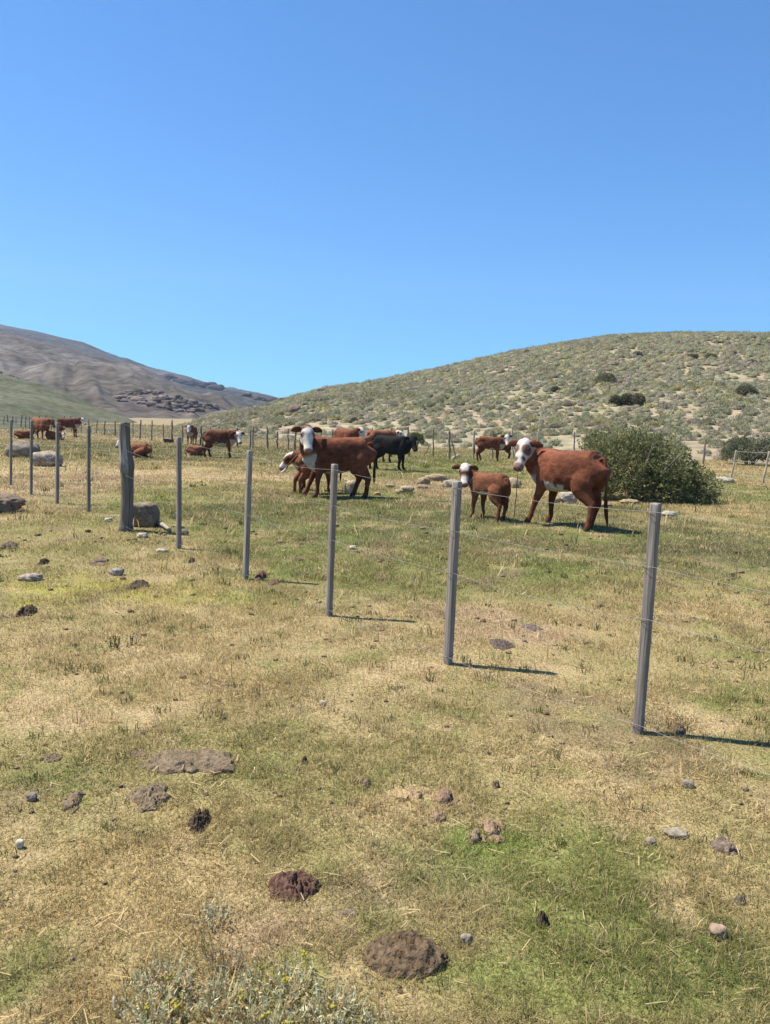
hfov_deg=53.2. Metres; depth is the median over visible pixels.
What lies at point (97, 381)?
brown mountain
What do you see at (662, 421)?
shrub
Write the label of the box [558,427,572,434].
shrub
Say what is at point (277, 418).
shrub
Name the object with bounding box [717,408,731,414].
shrub
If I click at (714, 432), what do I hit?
shrub
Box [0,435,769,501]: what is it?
pasture grass
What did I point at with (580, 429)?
shrub
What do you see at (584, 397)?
shrub
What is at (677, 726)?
dung pat
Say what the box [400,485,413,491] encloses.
rock
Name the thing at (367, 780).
dung pat
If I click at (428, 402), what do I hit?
shrub
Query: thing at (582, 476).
cow
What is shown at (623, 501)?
rock
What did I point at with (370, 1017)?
grey herb
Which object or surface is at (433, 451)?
pole fence
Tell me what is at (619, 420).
shrub
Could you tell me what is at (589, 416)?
shrub
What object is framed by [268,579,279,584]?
dung pat
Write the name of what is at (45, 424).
cow
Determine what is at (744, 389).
bush
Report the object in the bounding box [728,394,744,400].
shrub
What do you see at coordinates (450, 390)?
shrub
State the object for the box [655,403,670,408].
shrub
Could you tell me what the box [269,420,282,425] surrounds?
shrub
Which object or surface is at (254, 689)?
grass tufts
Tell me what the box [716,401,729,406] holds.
shrub
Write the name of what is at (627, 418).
shrub
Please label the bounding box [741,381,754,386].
shrub
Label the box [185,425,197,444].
cow
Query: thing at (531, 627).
dung pat
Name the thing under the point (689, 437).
shrub
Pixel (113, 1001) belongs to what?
straw
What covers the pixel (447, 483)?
rock
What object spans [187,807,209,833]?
dung pat
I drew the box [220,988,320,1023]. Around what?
grey herb
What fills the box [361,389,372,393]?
shrub
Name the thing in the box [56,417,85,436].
cow
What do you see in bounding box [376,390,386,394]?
shrub
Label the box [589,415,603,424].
shrub
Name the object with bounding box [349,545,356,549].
stone
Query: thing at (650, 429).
shrub
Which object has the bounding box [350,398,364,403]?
shrub
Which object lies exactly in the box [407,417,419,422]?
shrub
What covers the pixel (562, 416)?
shrub
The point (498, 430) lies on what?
shrub
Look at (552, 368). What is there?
shrub
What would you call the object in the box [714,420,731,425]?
shrub
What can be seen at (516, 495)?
stake
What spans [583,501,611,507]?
rock
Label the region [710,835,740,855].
rock
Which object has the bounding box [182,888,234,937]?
grey herb
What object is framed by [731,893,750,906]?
dung pat
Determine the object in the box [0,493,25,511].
rock
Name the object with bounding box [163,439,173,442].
tub
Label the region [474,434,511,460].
cow
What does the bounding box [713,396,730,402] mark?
shrub
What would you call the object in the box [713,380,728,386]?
shrub
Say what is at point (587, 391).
shrub
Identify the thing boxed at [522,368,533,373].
shrub
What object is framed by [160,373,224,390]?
dark rock band
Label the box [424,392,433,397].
shrub
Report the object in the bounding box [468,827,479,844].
dung pat
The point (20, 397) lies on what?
green side hill
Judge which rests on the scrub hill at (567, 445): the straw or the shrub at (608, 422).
the shrub at (608, 422)
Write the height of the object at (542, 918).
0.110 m
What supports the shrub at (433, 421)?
on the scrub hill at (567, 445)
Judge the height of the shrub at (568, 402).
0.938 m
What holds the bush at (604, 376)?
on the scrub hill at (567, 445)
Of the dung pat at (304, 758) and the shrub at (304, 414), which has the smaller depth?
the dung pat at (304, 758)
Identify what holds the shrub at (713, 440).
on the scrub hill at (567, 445)
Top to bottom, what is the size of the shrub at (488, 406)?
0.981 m
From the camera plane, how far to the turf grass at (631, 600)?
5.79 m
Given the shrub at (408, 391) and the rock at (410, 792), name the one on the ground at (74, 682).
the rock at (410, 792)
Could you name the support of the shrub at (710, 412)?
on the scrub hill at (567, 445)
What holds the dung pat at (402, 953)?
on the ground at (74, 682)
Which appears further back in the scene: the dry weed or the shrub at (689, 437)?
the shrub at (689, 437)
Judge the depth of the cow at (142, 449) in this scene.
27.64 m
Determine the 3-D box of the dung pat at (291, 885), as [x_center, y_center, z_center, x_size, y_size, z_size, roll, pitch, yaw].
[-0.324,1.319,2.685,0.183,0.129,0.157,2,7,0]
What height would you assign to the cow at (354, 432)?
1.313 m
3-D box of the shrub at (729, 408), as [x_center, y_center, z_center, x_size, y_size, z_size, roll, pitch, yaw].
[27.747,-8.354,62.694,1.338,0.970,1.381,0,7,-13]
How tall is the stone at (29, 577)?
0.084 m
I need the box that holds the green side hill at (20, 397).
[0,373,172,431]
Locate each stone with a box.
[16,839,23,848]
[17,573,42,581]
[26,792,37,801]
[109,567,123,575]
[137,532,147,537]
[156,548,167,551]
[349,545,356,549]
[459,933,473,944]
[645,836,655,846]
[663,827,687,839]
[681,779,694,787]
[707,923,727,938]
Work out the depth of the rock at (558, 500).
16.04 m
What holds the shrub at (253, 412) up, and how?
on the scrub hill at (567, 445)
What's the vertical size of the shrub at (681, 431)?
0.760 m
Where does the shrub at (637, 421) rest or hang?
on the scrub hill at (567, 445)
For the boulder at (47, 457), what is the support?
on the ground at (74, 682)
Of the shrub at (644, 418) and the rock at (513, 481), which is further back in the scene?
the shrub at (644, 418)
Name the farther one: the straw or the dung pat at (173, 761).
the dung pat at (173, 761)
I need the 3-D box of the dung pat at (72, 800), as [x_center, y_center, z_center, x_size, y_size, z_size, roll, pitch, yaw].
[-1.322,1.227,3.246,0.074,0.074,0.230,0,7,-13]
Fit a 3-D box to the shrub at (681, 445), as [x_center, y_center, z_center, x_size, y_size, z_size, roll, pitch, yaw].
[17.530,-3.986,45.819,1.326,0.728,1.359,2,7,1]
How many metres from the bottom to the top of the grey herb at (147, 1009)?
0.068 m
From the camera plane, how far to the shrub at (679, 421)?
56.11 m
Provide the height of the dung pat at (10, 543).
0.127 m
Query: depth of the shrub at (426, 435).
54.03 m
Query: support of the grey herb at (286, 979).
on the ground at (74, 682)
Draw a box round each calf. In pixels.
[45,431,65,439]
[185,446,211,455]
[279,451,341,489]
[281,453,330,493]
[452,463,510,521]
[494,445,510,458]
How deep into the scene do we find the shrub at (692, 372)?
88.15 m
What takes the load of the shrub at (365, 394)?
on the scrub hill at (567, 445)
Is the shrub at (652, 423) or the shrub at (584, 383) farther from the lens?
the shrub at (584, 383)
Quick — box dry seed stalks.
[0,447,769,784]
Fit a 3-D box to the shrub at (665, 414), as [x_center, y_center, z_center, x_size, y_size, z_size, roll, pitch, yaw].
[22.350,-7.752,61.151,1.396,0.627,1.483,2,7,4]
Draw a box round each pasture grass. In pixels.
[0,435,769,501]
[0,475,769,584]
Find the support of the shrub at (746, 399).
on the scrub hill at (567, 445)
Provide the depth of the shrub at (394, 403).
75.77 m
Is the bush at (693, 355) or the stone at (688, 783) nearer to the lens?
the stone at (688, 783)
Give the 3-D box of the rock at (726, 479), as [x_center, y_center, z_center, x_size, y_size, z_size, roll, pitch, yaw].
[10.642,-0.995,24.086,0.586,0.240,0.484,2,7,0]
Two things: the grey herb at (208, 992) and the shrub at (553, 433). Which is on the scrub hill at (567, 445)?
the shrub at (553, 433)
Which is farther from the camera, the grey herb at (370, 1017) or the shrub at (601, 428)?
the shrub at (601, 428)
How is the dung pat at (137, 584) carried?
on the ground at (74, 682)
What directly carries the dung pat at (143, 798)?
on the ground at (74, 682)
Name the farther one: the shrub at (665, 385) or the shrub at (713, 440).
the shrub at (665, 385)
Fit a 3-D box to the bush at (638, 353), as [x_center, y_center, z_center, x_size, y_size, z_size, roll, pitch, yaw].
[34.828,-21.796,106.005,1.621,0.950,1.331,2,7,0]
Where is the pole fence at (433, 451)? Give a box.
[3,415,706,463]
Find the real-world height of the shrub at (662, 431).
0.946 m
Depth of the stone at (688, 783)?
3.54 m
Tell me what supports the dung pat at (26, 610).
on the ground at (74, 682)
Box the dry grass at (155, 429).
[0,423,299,442]
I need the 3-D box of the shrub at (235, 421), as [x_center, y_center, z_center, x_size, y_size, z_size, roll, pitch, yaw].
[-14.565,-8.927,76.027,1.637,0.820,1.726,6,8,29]
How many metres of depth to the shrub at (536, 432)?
53.53 m
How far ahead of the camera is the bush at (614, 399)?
68.00 m
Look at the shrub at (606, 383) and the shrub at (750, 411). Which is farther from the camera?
the shrub at (606, 383)
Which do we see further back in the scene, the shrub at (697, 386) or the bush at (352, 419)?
the shrub at (697, 386)
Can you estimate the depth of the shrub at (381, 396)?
83.14 m
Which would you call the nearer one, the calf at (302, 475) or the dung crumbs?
the dung crumbs
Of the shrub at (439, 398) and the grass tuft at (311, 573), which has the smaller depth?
the grass tuft at (311, 573)
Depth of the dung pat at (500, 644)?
5.72 m
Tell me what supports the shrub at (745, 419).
on the scrub hill at (567, 445)
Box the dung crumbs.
[0,524,769,1023]
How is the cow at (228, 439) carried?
on the ground at (74, 682)
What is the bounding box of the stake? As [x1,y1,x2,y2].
[514,474,517,516]
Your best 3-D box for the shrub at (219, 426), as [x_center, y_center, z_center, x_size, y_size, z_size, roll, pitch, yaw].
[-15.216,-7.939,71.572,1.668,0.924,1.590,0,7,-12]
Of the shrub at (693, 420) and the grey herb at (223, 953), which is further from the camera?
the shrub at (693, 420)
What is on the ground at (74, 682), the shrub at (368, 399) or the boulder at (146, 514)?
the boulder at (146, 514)
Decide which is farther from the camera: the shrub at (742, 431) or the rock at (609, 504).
the shrub at (742, 431)
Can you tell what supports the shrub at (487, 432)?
on the scrub hill at (567, 445)
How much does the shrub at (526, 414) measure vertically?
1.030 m
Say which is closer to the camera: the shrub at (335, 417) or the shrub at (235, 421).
the shrub at (335, 417)
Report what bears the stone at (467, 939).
on the ground at (74, 682)
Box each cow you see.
[14,430,36,438]
[32,418,55,439]
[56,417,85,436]
[115,441,151,457]
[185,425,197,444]
[201,429,244,457]
[291,424,376,497]
[333,427,364,438]
[364,430,404,461]
[369,435,417,470]
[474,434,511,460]
[508,437,610,531]
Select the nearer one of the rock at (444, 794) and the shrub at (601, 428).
the rock at (444, 794)
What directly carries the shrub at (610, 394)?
on the scrub hill at (567, 445)
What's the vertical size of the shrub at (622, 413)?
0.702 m
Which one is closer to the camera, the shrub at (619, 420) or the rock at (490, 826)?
the rock at (490, 826)
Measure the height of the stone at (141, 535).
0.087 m
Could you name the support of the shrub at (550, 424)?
on the scrub hill at (567, 445)
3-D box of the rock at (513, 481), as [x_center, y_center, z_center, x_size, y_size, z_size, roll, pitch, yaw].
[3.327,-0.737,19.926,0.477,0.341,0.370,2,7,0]
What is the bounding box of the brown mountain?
[0,334,248,418]
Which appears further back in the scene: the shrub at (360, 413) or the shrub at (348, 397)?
the shrub at (348, 397)
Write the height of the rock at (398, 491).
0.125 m
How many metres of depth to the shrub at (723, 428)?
51.84 m
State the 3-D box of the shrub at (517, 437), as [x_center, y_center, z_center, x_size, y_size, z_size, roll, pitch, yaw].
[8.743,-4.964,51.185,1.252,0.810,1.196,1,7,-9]
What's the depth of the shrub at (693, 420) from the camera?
56.32 m
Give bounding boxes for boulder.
[4,440,40,457]
[33,450,63,466]
[133,502,159,526]
[288,405,300,412]
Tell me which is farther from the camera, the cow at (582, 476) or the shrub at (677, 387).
the shrub at (677, 387)
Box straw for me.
[112,996,117,1014]
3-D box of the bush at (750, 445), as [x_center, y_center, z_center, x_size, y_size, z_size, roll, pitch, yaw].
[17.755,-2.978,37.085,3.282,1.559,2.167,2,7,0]
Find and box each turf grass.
[0,553,769,772]
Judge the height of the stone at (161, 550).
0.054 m
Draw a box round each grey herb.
[109,978,199,1023]
[118,947,205,1006]
[173,957,279,1023]
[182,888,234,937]
[192,929,257,977]
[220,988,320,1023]
[237,950,331,1018]
[285,972,379,1023]
[363,996,407,1023]
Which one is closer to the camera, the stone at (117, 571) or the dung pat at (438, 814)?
the dung pat at (438, 814)
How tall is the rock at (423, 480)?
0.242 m
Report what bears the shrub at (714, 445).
on the scrub hill at (567, 445)
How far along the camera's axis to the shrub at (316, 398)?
83.11 m
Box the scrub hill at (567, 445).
[235,335,769,462]
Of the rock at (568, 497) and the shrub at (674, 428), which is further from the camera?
the shrub at (674, 428)
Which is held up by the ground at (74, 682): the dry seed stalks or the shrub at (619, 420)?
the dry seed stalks
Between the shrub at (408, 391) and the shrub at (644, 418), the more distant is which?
the shrub at (408, 391)
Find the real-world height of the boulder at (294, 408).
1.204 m
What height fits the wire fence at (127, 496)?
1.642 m
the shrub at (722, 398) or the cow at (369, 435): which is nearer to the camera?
the cow at (369, 435)
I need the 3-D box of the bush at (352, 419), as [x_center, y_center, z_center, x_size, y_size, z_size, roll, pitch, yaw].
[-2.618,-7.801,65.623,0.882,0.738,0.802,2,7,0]
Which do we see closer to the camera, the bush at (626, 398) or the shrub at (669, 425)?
the shrub at (669, 425)
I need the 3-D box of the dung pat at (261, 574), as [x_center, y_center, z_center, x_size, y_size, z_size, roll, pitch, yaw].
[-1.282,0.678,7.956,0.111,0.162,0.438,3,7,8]
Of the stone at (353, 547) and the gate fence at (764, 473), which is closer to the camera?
the stone at (353, 547)
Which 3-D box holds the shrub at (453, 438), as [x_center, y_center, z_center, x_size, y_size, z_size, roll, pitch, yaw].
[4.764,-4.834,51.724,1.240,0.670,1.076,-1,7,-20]
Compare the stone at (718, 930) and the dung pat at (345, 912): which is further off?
the dung pat at (345, 912)
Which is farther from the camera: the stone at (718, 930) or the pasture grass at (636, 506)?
the pasture grass at (636, 506)
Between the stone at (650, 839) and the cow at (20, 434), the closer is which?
the stone at (650, 839)
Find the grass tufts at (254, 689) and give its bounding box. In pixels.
[0,453,769,1023]
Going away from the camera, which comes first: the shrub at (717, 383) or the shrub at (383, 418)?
the shrub at (383, 418)
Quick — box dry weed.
[100,633,144,652]
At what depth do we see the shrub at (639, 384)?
78.50 m
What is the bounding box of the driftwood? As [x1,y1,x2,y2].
[157,521,170,531]
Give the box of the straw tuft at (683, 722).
[661,712,708,727]
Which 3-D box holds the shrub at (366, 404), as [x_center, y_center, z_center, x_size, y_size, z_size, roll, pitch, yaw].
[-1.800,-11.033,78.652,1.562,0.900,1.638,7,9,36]
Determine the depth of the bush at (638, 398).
67.46 m
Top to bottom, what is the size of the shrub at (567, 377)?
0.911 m
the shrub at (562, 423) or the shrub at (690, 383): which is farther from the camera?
the shrub at (690, 383)
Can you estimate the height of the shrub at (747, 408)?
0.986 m
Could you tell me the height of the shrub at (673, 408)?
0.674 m
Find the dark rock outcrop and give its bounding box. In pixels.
[112,389,219,412]
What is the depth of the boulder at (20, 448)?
25.53 m
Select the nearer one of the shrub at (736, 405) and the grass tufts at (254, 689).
the grass tufts at (254, 689)
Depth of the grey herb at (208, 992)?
2.15 m
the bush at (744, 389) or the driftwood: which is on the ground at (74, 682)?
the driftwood
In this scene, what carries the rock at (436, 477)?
on the ground at (74, 682)
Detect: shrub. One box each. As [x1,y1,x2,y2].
[217,423,228,428]
[219,417,231,422]
[230,413,243,418]
[232,418,242,424]
[236,420,247,426]
[244,427,256,432]
[247,409,258,414]
[247,424,259,430]
[269,416,284,420]
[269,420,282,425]
[271,409,285,415]
[282,419,294,425]
[299,411,310,416]
[306,413,319,421]
[310,395,322,400]
[317,402,331,407]
[327,414,342,419]
[340,392,353,400]
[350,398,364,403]
[352,408,363,416]
[360,392,369,396]
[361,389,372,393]
[362,395,374,401]
[362,401,371,406]
[372,415,387,420]
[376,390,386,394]
[376,394,387,399]
[387,400,399,406]
[397,419,410,424]
[400,389,414,394]
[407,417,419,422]
[416,402,426,409]
[421,399,433,406]
[423,431,434,438]
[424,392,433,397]
[429,418,441,424]
[431,404,444,411]
[431,435,445,439]
[434,394,445,402]
[443,387,456,393]
[445,432,458,438]
[450,437,461,442]
[465,393,477,398]
[472,378,484,384]
[480,403,493,409]
[482,429,496,436]
[490,427,503,433]
[509,432,523,440]
[513,423,526,429]
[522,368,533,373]
[523,411,534,416]
[524,415,538,421]
[528,424,541,430]
[531,430,543,435]
[533,435,544,440]
[543,420,560,427]
[546,365,557,370]
[546,429,558,435]
[548,416,560,422]
[548,439,560,445]
[555,413,566,419]
[556,421,567,426]
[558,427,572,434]
[559,374,570,379]
[561,399,574,405]
[568,382,581,390]
[570,391,582,396]
[573,417,588,423]
[574,394,588,400]
[576,425,588,432]
[580,381,589,387]
[581,412,593,418]
[581,420,595,426]
[583,386,595,394]
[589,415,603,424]
[596,381,612,388]
[596,424,610,430]
[601,420,616,424]
[604,390,618,397]
[606,416,620,421]
[613,416,628,424]
[617,411,630,416]
[621,415,635,420]
[629,419,644,424]
[634,381,646,386]
[635,415,649,421]
[641,425,655,431]
[643,418,660,426]
[651,427,670,435]
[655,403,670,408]
[657,419,669,424]
[659,382,670,387]
[659,412,672,416]
[662,421,675,428]
[667,384,683,389]
[668,406,679,410]
[668,426,682,432]
[672,441,686,449]
[673,419,686,425]
[674,427,691,435]
[681,431,698,440]
[684,381,698,386]
[685,415,701,424]
[687,370,703,375]
[687,383,700,389]
[697,393,710,399]
[700,417,716,424]
[701,379,715,385]
[703,407,719,415]
[707,429,720,434]
[707,442,720,447]
[708,436,724,444]
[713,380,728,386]
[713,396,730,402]
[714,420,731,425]
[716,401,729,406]
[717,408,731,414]
[717,424,732,431]
[718,405,732,412]
[725,388,737,394]
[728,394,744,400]
[730,401,745,409]
[732,418,746,424]
[733,422,751,430]
[735,427,751,434]
[738,416,753,422]
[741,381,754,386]
[741,396,755,403]
[741,404,756,412]
[744,408,761,414]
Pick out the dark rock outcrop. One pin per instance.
(189, 405)
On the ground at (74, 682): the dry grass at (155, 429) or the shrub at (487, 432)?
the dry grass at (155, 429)
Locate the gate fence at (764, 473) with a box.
[730,450,769,483]
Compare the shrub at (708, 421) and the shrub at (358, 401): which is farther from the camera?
the shrub at (358, 401)
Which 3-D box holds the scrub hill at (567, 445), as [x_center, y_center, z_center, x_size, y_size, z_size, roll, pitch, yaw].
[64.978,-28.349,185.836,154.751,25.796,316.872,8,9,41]
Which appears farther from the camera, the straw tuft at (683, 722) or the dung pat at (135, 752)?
the straw tuft at (683, 722)
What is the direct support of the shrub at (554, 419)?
on the scrub hill at (567, 445)
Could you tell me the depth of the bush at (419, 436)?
46.04 m
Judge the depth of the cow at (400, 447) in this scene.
24.68 m
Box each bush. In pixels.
[349,417,357,422]
[411,432,424,446]
[552,385,560,391]
[577,422,724,503]
[593,372,616,382]
[608,395,622,405]
[620,393,634,404]
[629,393,645,404]
[633,351,642,355]
[688,354,698,357]
[705,353,716,357]
[719,434,769,464]
[735,384,758,394]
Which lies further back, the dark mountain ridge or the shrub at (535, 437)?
the dark mountain ridge
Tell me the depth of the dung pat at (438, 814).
3.19 m
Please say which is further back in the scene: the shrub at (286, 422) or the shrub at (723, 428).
the shrub at (286, 422)
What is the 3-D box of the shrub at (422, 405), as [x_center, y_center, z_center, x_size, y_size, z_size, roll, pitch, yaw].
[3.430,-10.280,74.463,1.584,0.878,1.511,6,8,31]
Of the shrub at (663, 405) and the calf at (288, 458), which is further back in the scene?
the shrub at (663, 405)
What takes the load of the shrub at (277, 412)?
on the scrub hill at (567, 445)
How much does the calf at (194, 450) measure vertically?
0.384 m
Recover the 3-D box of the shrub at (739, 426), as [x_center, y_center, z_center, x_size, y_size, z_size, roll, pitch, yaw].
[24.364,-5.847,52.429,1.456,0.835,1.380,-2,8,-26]
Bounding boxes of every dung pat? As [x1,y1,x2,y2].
[1,541,19,549]
[16,604,37,616]
[37,558,49,564]
[43,753,62,762]
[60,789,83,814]
[90,556,108,565]
[124,580,149,589]
[127,782,170,812]
[130,750,146,756]
[138,748,234,774]
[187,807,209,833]
[254,570,269,580]
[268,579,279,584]
[268,869,318,902]
[301,755,307,763]
[337,909,357,916]
[361,930,447,980]
[362,776,371,788]
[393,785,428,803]
[428,810,446,822]
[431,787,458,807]
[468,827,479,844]
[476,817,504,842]
[489,639,515,650]
[492,780,499,788]
[522,624,542,631]
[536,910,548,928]
[671,723,684,733]
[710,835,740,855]
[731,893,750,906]
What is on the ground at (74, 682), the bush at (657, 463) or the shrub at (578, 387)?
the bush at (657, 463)
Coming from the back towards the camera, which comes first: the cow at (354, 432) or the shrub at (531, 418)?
the shrub at (531, 418)
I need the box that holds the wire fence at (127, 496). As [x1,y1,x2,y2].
[1,420,769,774]
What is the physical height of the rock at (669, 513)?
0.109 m
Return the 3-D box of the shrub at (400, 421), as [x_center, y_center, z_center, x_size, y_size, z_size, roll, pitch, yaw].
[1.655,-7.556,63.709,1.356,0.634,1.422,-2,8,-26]
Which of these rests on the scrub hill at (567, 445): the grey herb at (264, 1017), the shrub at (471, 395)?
the shrub at (471, 395)
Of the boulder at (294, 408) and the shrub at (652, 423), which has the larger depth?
the boulder at (294, 408)
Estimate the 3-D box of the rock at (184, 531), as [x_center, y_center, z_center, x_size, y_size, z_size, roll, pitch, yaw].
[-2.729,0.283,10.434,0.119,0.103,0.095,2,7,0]
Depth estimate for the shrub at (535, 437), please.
51.15 m
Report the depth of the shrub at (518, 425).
56.80 m
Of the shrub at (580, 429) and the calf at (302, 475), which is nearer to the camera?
the calf at (302, 475)
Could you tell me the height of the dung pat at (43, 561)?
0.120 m
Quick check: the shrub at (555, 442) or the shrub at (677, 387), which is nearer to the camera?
the shrub at (555, 442)
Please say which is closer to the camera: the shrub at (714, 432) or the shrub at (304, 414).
the shrub at (714, 432)
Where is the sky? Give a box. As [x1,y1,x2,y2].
[0,0,769,397]
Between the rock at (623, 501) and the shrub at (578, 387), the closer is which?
the rock at (623, 501)
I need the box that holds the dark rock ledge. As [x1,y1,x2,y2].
[242,392,276,401]
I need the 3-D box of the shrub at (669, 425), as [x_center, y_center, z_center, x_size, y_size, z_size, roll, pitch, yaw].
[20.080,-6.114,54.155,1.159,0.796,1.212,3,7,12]
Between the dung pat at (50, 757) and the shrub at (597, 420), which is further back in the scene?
the shrub at (597, 420)
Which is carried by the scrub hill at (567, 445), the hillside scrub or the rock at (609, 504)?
the hillside scrub
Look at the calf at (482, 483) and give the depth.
12.92 m
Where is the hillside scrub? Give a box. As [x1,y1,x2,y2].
[109,329,769,460]
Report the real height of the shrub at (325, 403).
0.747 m
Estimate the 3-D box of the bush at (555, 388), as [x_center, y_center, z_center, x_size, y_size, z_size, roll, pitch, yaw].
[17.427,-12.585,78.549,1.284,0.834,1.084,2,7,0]
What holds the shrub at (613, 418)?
on the scrub hill at (567, 445)
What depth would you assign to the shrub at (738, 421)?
54.86 m
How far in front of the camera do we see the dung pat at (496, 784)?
3.49 m
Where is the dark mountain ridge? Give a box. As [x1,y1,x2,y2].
[0,324,278,406]
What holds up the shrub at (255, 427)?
on the scrub hill at (567, 445)
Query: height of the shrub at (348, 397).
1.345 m
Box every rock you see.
[0,493,25,511]
[182,529,187,535]
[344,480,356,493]
[395,489,403,493]
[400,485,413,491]
[416,484,427,488]
[417,477,430,484]
[424,474,448,480]
[441,479,456,487]
[509,477,521,487]
[554,496,562,502]
[559,492,576,503]
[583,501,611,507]
[618,499,639,503]
[661,511,676,516]
[715,476,733,482]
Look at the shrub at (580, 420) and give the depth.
58.75 m
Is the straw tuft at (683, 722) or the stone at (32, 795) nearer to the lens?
the stone at (32, 795)
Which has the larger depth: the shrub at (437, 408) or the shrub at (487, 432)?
the shrub at (437, 408)
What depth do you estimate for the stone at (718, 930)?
2.49 m
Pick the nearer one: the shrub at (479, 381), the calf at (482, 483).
the calf at (482, 483)
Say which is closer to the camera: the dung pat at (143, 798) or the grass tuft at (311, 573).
the dung pat at (143, 798)
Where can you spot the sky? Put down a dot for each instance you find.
(276, 198)
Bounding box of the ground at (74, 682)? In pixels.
[0,418,769,1023]
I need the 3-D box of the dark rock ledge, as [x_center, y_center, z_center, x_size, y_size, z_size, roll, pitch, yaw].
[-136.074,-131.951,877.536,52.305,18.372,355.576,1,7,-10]
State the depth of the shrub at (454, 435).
53.44 m
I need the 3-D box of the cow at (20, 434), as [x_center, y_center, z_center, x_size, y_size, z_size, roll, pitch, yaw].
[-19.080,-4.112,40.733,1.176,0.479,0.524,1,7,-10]
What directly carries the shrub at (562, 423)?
on the scrub hill at (567, 445)
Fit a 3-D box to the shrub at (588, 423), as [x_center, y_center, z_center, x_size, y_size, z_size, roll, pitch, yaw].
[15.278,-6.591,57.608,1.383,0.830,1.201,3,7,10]
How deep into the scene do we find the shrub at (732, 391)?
71.39 m
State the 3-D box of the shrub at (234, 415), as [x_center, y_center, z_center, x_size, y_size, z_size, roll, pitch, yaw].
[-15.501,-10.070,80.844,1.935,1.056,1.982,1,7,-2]
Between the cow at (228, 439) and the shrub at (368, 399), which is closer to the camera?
the cow at (228, 439)
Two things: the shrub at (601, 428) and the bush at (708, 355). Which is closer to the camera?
the shrub at (601, 428)
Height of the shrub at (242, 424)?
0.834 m
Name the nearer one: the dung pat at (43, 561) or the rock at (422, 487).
the dung pat at (43, 561)
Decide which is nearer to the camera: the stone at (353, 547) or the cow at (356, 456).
the stone at (353, 547)
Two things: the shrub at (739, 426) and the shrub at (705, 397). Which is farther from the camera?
the shrub at (705, 397)
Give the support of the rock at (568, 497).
on the ground at (74, 682)
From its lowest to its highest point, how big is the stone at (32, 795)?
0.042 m
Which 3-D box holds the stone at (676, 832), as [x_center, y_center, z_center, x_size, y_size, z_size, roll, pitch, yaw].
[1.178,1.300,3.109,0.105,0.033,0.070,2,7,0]
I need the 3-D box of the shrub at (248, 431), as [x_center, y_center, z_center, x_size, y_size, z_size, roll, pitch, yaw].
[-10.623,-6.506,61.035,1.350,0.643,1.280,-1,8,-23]
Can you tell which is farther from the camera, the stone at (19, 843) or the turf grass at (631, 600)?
the turf grass at (631, 600)
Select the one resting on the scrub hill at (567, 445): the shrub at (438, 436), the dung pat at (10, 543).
the shrub at (438, 436)
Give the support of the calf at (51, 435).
on the ground at (74, 682)
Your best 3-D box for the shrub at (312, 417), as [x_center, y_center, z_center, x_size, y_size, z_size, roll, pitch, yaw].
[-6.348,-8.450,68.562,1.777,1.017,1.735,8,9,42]
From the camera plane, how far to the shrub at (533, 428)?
56.00 m
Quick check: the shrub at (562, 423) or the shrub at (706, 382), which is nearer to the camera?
the shrub at (562, 423)
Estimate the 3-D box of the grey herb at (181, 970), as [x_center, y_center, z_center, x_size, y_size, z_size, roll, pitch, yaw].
[-0.626,1.337,2.215,0.235,0.072,0.208,2,7,0]
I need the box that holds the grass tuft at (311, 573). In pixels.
[282,566,342,581]
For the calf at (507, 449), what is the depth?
35.40 m
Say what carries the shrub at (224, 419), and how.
on the scrub hill at (567, 445)
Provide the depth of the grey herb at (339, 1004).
2.12 m
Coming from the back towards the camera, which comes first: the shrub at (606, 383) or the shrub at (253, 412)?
the shrub at (253, 412)
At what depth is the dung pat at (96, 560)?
8.35 m

